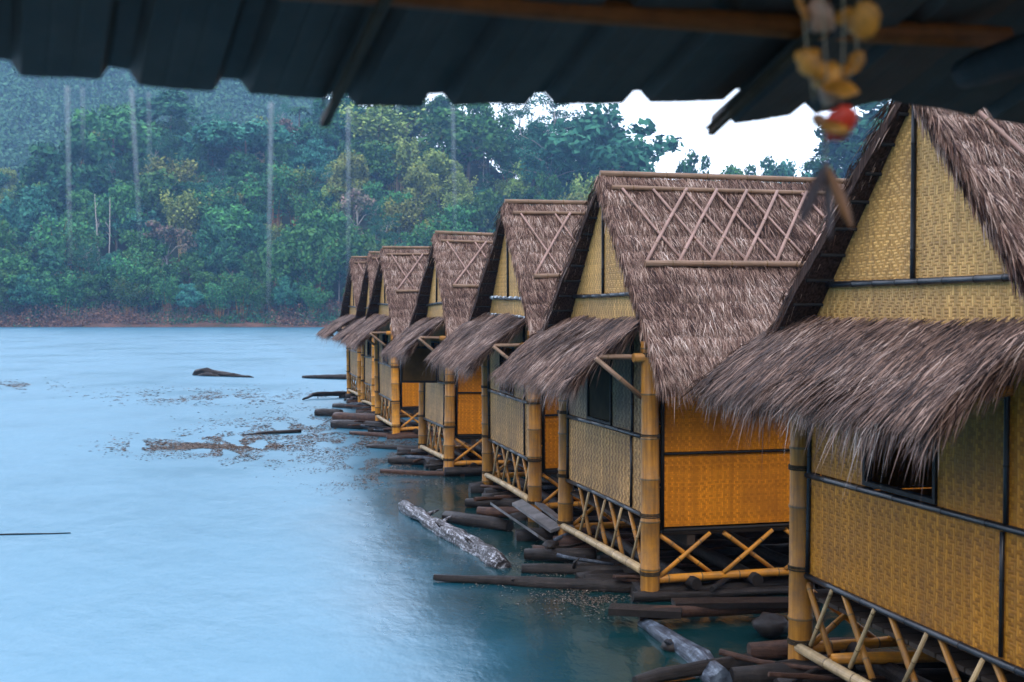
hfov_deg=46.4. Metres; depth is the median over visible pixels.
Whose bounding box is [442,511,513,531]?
driftwood log
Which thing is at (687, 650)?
driftwood log
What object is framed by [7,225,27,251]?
tree
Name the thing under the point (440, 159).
tree
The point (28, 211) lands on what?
tree
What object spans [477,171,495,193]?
tree
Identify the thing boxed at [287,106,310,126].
palm tree
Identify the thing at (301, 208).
bamboo clump
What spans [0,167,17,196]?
tree
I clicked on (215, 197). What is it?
bamboo clump
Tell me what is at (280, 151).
tree
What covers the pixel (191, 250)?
tree
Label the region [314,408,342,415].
driftwood log
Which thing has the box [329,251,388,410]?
thatched hut
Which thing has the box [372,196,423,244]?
tree
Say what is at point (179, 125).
tree
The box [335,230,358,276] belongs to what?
tree
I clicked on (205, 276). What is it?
tree
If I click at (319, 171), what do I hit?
tree
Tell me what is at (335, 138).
tree
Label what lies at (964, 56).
metal roof
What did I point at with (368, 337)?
window
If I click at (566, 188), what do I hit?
tree
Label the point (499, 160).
bamboo clump
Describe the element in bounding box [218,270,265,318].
bamboo clump
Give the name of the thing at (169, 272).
tree
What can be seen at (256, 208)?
tree
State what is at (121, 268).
tree
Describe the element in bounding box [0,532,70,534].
driftwood branch
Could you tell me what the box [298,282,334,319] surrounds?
bamboo clump
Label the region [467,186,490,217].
tree
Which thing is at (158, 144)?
tree
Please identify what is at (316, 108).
tree
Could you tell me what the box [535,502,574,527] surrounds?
wooden plank
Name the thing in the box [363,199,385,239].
tree
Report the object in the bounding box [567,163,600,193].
tree
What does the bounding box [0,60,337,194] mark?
hill
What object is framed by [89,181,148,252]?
tree
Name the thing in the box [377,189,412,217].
tree
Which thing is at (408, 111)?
bamboo clump
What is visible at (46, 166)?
tree
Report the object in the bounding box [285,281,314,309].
tree
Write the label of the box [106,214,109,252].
bare tree
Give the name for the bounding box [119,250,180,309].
tree
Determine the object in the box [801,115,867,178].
tree
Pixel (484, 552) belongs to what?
driftwood log
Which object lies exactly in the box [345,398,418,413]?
log raft
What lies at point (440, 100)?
tree
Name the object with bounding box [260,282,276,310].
bamboo clump
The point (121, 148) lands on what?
bamboo clump
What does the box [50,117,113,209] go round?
tree
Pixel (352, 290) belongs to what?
thatched hut
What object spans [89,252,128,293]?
tree
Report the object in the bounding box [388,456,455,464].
driftwood log
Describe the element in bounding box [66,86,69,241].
water stream
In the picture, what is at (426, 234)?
bamboo clump
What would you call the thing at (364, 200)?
tree
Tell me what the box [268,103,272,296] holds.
water stream
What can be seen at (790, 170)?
tree
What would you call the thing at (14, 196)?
tree
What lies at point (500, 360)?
window
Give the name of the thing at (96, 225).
bare tree
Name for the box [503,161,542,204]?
tree
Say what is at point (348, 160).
water stream
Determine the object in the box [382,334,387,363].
window
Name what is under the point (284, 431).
driftwood branch
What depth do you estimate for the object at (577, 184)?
290.08 m
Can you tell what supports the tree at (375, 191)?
on the hillside
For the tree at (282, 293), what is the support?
on the hillside
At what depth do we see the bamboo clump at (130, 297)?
247.51 m
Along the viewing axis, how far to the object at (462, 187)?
301.74 m
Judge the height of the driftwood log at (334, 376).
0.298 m
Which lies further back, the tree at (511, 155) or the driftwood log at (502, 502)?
the tree at (511, 155)
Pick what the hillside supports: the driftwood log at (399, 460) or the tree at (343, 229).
the tree at (343, 229)
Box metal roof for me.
[0,0,1023,135]
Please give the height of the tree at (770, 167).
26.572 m
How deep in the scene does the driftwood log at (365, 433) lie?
26.85 m
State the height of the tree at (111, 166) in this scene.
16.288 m
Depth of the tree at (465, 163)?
318.95 m
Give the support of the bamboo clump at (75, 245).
on the hillside
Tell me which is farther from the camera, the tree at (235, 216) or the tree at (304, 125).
the tree at (304, 125)
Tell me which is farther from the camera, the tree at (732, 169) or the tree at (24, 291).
the tree at (732, 169)
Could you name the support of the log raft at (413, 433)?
on the lake water
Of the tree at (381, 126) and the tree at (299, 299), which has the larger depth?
the tree at (381, 126)
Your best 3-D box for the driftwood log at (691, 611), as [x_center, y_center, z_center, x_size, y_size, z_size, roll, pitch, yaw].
[1.838,2.391,10.645,1.462,0.143,0.145,0,1,-10]
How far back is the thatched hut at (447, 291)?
21.32 m
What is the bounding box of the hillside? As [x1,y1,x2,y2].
[0,146,546,326]
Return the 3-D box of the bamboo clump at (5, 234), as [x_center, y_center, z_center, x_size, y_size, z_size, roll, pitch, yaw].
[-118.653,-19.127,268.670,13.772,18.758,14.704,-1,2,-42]
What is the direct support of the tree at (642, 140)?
on the hillside
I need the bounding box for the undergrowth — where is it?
[0,280,342,326]
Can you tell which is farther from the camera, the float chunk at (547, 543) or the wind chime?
the float chunk at (547, 543)
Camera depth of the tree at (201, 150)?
318.44 m
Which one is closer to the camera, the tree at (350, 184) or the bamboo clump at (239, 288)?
the bamboo clump at (239, 288)
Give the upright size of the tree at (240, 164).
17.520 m
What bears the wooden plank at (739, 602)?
on the driftwood log at (691, 611)
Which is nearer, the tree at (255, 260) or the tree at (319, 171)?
the tree at (255, 260)
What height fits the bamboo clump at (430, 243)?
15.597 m
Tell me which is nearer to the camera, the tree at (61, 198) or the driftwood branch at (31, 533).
the driftwood branch at (31, 533)
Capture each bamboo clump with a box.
[0,188,16,197]
[0,215,20,253]
[9,237,57,268]
[12,246,33,266]
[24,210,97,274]
[35,271,82,317]
[61,220,107,288]
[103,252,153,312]
[107,138,143,171]
[108,275,153,318]
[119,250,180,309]
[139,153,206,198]
[140,120,169,157]
[149,199,176,242]
[150,271,181,315]
[158,186,213,260]
[171,182,237,253]
[192,280,217,309]
[202,280,236,320]
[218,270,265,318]
[219,188,248,208]
[235,161,298,228]
[245,116,268,162]
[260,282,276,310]
[264,222,282,243]
[266,164,308,212]
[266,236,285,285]
[274,165,320,226]
[288,189,335,228]
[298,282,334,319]
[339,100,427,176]
[362,98,435,146]
[370,133,425,194]
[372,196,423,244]
[403,139,429,161]
[407,219,454,249]
[412,218,426,230]
[420,226,462,249]
[421,201,447,222]
[438,188,475,211]
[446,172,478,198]
[491,144,517,188]
[493,178,518,203]
[506,120,542,181]
[552,187,588,205]
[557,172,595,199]
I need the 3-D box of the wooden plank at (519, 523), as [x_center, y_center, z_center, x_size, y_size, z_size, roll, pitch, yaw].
[0.105,2.235,14.593,0.200,0.335,1.508,-1,1,-23]
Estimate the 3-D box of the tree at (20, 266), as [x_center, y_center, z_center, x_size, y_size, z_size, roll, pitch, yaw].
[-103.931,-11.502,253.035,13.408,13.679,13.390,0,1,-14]
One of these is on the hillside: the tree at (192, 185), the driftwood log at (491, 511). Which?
the tree at (192, 185)
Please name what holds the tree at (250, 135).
on the hillside
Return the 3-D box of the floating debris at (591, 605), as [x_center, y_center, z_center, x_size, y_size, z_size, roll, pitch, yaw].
[-0.143,2.428,13.588,3.531,0.012,6.738,0,1,-14]
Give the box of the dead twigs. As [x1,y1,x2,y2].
[0,299,339,325]
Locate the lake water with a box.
[0,327,915,681]
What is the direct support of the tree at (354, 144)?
on the hillside
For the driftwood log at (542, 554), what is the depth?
13.20 m
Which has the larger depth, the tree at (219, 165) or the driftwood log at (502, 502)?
the tree at (219, 165)
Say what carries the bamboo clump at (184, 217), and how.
on the hillside
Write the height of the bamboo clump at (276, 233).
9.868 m
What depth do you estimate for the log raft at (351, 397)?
37.72 m
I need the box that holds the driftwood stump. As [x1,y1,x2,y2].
[192,368,253,377]
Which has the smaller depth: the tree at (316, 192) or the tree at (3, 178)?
the tree at (316, 192)
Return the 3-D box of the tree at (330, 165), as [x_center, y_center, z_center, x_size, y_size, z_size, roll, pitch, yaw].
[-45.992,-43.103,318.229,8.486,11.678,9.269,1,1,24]
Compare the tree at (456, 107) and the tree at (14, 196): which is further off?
the tree at (456, 107)
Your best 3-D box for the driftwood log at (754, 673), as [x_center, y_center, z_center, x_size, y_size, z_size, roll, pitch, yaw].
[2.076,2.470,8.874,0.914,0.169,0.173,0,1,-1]
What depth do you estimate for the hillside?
262.84 m
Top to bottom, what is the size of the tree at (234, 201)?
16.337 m
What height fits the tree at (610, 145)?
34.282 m
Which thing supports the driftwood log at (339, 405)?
on the lake water
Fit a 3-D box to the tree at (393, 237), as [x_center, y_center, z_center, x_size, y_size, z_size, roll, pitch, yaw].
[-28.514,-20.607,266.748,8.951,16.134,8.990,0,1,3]
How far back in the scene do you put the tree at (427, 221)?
278.53 m
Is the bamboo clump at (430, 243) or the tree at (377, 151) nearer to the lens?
the bamboo clump at (430, 243)
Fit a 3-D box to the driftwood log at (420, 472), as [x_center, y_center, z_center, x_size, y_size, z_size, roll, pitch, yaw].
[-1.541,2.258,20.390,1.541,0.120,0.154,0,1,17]
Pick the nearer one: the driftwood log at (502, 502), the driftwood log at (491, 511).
the driftwood log at (491, 511)
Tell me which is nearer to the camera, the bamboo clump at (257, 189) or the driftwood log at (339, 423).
the driftwood log at (339, 423)
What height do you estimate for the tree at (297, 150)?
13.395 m
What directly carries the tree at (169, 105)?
on the hillside
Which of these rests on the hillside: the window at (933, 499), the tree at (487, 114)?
the tree at (487, 114)
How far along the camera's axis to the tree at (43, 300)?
247.97 m
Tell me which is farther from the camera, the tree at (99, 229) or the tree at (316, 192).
the tree at (316, 192)
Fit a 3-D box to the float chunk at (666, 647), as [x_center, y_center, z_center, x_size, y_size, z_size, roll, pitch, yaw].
[1.319,2.505,9.806,0.210,0.137,0.211,0,1,15]
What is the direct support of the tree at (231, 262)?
on the hillside
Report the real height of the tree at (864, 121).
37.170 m
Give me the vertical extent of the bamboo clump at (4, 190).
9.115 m
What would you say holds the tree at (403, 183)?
on the hillside
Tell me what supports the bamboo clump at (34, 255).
on the hillside
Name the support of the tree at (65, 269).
on the hillside
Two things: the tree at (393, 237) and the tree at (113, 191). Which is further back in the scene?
the tree at (113, 191)
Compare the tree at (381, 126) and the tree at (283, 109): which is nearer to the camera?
the tree at (381, 126)
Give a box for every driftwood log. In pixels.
[302,374,346,378]
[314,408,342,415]
[330,420,390,429]
[332,403,362,407]
[332,412,386,420]
[349,431,389,436]
[366,444,417,449]
[380,469,464,476]
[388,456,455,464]
[398,500,511,568]
[433,574,631,592]
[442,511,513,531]
[465,498,543,507]
[476,506,555,518]
[521,557,635,574]
[524,548,596,561]
[632,653,753,681]
[637,618,731,681]
[638,605,787,620]
[729,661,854,681]
[747,637,854,659]
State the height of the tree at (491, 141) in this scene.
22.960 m
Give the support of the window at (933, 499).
in the thatched hut at (884, 353)
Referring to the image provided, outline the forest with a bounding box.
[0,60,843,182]
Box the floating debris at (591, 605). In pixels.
[364,513,638,626]
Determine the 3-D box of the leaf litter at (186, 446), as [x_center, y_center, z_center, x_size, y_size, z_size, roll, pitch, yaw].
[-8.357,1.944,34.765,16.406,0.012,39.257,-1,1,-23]
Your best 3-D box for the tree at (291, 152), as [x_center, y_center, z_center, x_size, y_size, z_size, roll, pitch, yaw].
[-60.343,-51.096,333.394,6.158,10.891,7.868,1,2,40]
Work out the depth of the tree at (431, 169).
315.54 m
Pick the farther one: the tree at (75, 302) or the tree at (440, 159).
the tree at (440, 159)
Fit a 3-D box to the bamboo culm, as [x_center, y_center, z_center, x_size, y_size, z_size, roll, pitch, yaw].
[2.999,2.302,8.716,1.389,0.086,0.105,0,1,-6]
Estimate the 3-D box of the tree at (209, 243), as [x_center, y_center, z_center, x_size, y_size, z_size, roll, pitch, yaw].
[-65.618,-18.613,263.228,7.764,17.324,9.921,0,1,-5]
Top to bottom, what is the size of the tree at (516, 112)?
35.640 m
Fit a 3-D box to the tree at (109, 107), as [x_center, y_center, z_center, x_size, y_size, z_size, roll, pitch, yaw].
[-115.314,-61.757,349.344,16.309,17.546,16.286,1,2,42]
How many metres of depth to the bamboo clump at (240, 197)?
294.10 m
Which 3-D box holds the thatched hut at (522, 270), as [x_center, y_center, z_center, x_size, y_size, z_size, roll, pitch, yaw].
[1.278,0.262,17.384,4.837,4.600,3.958,-1,3,-14]
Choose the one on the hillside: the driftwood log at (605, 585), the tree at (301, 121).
the tree at (301, 121)
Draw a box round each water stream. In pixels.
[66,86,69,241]
[82,88,82,131]
[130,89,140,245]
[148,92,149,166]
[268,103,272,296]
[347,107,348,235]
[452,106,455,252]
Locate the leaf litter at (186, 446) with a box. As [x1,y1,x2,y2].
[0,378,471,504]
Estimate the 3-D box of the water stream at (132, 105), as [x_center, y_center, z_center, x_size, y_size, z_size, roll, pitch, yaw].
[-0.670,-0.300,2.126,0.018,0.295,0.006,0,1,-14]
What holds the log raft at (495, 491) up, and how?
on the lake water
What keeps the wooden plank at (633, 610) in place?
on the driftwood log at (691, 611)
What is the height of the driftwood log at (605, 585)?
0.166 m
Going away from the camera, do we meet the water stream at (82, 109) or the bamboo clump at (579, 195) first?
the water stream at (82, 109)
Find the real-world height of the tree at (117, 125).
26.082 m
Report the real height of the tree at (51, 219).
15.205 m
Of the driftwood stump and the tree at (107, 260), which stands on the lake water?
the driftwood stump
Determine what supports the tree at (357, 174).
on the hillside
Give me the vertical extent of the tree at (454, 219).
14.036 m
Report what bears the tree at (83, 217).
on the hillside
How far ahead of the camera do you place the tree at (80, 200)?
289.41 m
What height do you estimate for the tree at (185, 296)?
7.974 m
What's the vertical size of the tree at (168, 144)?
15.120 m
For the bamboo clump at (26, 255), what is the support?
on the hillside
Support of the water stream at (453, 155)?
hanging from the metal roof
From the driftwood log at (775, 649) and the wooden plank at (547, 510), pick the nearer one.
the driftwood log at (775, 649)
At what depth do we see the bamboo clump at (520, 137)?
332.28 m
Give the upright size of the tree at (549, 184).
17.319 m
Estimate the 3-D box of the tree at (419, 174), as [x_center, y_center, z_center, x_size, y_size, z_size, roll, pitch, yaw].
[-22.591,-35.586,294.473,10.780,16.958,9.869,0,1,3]
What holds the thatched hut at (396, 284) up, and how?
on the lake water
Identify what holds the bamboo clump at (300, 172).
on the hillside
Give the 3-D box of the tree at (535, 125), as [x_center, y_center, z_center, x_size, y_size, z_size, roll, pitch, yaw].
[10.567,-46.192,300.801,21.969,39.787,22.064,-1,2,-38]
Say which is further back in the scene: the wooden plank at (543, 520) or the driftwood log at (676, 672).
the wooden plank at (543, 520)
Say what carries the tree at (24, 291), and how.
on the hillside
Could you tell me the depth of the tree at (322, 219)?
262.70 m
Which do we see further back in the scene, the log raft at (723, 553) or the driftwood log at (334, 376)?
the driftwood log at (334, 376)
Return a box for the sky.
[328,89,889,180]
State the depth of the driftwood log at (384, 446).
24.25 m
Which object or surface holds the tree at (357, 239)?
on the hillside
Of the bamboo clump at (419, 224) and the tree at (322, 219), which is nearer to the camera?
the tree at (322, 219)
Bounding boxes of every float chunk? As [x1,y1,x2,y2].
[542,540,558,546]
[660,637,677,651]
[752,612,787,637]
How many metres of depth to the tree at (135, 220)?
279.47 m
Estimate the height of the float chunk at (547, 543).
0.130 m
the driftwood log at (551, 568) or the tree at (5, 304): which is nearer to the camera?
the driftwood log at (551, 568)
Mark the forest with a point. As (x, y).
(238, 98)
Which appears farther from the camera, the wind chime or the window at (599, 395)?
the window at (599, 395)
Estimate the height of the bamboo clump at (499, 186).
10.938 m
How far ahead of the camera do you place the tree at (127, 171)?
303.98 m
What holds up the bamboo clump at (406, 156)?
on the hillside
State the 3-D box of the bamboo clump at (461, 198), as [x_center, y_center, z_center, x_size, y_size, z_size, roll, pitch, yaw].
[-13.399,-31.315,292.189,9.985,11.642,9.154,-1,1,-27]
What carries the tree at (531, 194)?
on the hillside
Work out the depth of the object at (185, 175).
298.29 m
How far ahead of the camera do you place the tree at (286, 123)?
330.49 m
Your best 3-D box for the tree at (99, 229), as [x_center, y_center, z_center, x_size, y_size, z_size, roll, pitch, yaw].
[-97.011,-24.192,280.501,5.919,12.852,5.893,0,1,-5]
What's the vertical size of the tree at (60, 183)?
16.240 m
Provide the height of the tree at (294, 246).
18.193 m
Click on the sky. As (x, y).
(792, 137)
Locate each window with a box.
[367,337,370,355]
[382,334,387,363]
[400,341,438,382]
[499,347,513,395]
[586,359,611,425]
[862,427,937,504]
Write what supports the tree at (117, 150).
on the hillside
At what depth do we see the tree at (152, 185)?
285.67 m
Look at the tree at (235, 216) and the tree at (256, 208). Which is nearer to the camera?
the tree at (235, 216)
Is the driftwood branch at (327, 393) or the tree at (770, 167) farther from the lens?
the tree at (770, 167)
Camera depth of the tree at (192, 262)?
260.07 m
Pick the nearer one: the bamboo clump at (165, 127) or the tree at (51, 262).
the tree at (51, 262)
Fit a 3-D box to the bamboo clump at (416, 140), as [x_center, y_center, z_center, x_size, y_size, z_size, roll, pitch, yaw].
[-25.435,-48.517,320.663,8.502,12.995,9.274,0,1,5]
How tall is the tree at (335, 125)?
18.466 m
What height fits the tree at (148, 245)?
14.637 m
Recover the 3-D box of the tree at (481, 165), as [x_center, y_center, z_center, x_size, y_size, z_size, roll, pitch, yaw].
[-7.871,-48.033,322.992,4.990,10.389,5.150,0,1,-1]
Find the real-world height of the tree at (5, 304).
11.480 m
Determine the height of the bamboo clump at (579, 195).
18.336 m
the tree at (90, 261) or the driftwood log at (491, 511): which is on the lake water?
the driftwood log at (491, 511)
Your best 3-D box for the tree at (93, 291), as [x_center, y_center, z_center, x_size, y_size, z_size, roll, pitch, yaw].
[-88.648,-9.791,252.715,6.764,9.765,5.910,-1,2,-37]
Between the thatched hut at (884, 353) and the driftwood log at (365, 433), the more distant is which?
the driftwood log at (365, 433)
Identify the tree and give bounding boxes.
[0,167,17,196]
[0,170,10,188]
[0,184,61,240]
[0,248,15,270]
[0,255,53,314]
[0,267,23,314]
[6,192,20,216]
[6,273,44,320]
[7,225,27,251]
[12,141,70,216]
[26,279,56,319]
[27,216,83,273]
[30,248,64,313]
[49,171,112,206]
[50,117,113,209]
[52,188,73,212]
[55,265,85,309]
[61,208,100,234]
[64,188,100,224]
[66,276,86,318]
[69,106,167,185]
[73,242,99,278]
[79,272,107,309]
[83,140,122,175]
[86,198,108,241]
[87,210,111,255]
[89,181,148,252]
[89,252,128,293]
[94,194,99,265]
[96,102,130,126]
[97,264,117,306]
[99,179,135,233]
[102,157,120,216]
[102,167,183,228]
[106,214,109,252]
[110,153,146,186]
[112,202,162,246]
[119,228,171,268]
[128,88,204,156]
[130,265,164,312]
[136,146,157,173]
[143,136,168,200]
[143,220,195,266]
[155,130,181,168]
[161,264,183,310]
[168,116,193,160]
[170,250,208,285]
[171,151,201,170]
[175,181,218,198]
[175,283,204,320]
[178,124,241,181]
[180,232,202,263]
[189,118,296,198]
[189,133,226,181]
[190,270,226,312]
[194,216,230,277]
[200,111,230,170]
[201,203,258,272]
[213,158,226,175]
[213,170,236,194]
[217,195,243,230]
[220,245,253,310]
[222,150,258,204]
[227,211,273,276]
[242,247,263,295]
[245,199,271,224]
[246,159,274,182]
[255,134,267,160]
[255,247,299,312]
[259,224,335,307]
[263,142,294,173]
[265,118,298,160]
[272,275,301,315]
[273,99,296,161]
[278,206,349,249]
[284,144,322,172]
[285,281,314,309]
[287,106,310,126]
[287,141,307,156]
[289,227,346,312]
[292,112,321,131]
[293,138,338,190]
[294,124,345,182]
[295,119,337,177]
[298,188,336,206]
[299,94,365,139]
[312,108,359,157]
[315,166,344,206]
[315,184,351,214]
[321,160,343,184]
[325,214,362,238]
[326,150,376,225]
[330,243,349,300]
[335,152,369,211]
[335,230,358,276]
[337,132,368,156]
[338,188,377,234]
[338,229,375,277]
[342,137,400,196]
[345,235,380,259]
[359,180,391,219]
[362,237,395,258]
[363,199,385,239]
[365,213,404,244]
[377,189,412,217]
[395,242,412,249]
[400,163,441,222]
[400,173,428,202]
[401,229,423,245]
[410,106,513,185]
[410,148,466,209]
[418,118,442,145]
[420,154,451,176]
[423,217,441,234]
[424,96,456,147]
[428,202,478,236]
[434,94,462,114]
[443,124,480,166]
[456,187,501,232]
[457,104,515,176]
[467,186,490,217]
[475,149,491,181]
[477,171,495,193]
[490,93,545,189]
[503,93,597,183]
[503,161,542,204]
[508,129,544,186]
[508,187,539,205]
[515,104,683,185]
[534,171,565,199]
[551,181,572,198]
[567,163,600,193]
[608,137,653,178]
[675,149,714,181]
[720,163,755,181]
[743,155,786,182]
[775,158,810,183]
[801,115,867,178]
[814,100,893,174]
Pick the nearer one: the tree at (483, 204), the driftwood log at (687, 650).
the driftwood log at (687, 650)
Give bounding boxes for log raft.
[339,393,370,402]
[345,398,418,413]
[347,417,441,438]
[396,441,523,476]
[468,476,660,522]
[515,525,829,601]
[719,637,981,681]
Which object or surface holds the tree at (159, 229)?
on the hillside
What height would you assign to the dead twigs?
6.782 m
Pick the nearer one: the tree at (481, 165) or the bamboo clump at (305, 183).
the bamboo clump at (305, 183)
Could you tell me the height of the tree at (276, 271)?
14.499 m
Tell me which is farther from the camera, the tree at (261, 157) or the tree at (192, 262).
the tree at (261, 157)
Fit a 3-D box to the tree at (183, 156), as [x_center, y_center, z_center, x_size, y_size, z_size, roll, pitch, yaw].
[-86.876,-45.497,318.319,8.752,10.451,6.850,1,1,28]
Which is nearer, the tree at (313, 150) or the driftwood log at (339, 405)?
the driftwood log at (339, 405)
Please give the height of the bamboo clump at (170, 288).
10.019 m
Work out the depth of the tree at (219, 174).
315.54 m
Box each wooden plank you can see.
[490,502,546,541]
[512,499,559,532]
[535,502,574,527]
[608,603,681,618]
[671,596,820,608]
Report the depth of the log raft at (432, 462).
21.12 m
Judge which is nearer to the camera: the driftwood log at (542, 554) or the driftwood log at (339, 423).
the driftwood log at (542, 554)
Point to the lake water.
(194, 567)
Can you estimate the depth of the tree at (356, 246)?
259.13 m
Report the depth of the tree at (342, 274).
258.64 m
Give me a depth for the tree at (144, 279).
250.58 m
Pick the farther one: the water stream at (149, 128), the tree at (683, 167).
the tree at (683, 167)
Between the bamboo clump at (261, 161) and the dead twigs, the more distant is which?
the bamboo clump at (261, 161)
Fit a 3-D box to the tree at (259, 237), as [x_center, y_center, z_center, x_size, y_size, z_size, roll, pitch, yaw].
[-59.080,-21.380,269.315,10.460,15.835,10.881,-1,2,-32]
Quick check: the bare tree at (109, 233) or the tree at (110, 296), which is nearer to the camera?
the tree at (110, 296)
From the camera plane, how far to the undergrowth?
247.46 m
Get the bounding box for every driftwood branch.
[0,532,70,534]
[242,429,301,434]
[302,391,346,399]
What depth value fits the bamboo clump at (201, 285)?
251.87 m
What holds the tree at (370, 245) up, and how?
on the hillside
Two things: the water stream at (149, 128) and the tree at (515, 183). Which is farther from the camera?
the tree at (515, 183)
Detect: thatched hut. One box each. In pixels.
[315,256,369,401]
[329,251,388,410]
[340,246,436,433]
[376,230,541,470]
[421,199,660,521]
[487,170,931,591]
[674,100,1023,681]
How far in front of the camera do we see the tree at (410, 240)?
267.77 m
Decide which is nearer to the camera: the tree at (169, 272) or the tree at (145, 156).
the tree at (169, 272)
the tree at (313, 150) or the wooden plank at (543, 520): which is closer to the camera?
the wooden plank at (543, 520)
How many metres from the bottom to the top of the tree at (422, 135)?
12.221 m
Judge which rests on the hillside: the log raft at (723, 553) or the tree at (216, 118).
the tree at (216, 118)
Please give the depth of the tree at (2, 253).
255.78 m
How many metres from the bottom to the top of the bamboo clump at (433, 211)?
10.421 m
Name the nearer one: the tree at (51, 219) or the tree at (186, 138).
the tree at (51, 219)
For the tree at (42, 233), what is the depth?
270.04 m
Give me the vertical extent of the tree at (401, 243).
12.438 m
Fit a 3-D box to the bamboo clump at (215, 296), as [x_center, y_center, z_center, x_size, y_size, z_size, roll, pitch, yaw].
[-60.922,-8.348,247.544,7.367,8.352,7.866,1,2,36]
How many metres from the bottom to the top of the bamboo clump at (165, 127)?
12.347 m
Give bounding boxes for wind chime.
[794,0,880,237]
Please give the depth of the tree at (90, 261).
260.81 m
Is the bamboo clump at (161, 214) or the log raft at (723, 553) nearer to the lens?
the log raft at (723, 553)
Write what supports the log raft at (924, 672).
on the lake water
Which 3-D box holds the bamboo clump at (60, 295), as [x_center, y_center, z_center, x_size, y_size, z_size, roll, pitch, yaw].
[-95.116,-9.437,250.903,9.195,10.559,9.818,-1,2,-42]
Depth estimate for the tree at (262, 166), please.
314.80 m
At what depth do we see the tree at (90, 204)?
288.31 m
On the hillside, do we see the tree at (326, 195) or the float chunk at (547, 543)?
the tree at (326, 195)

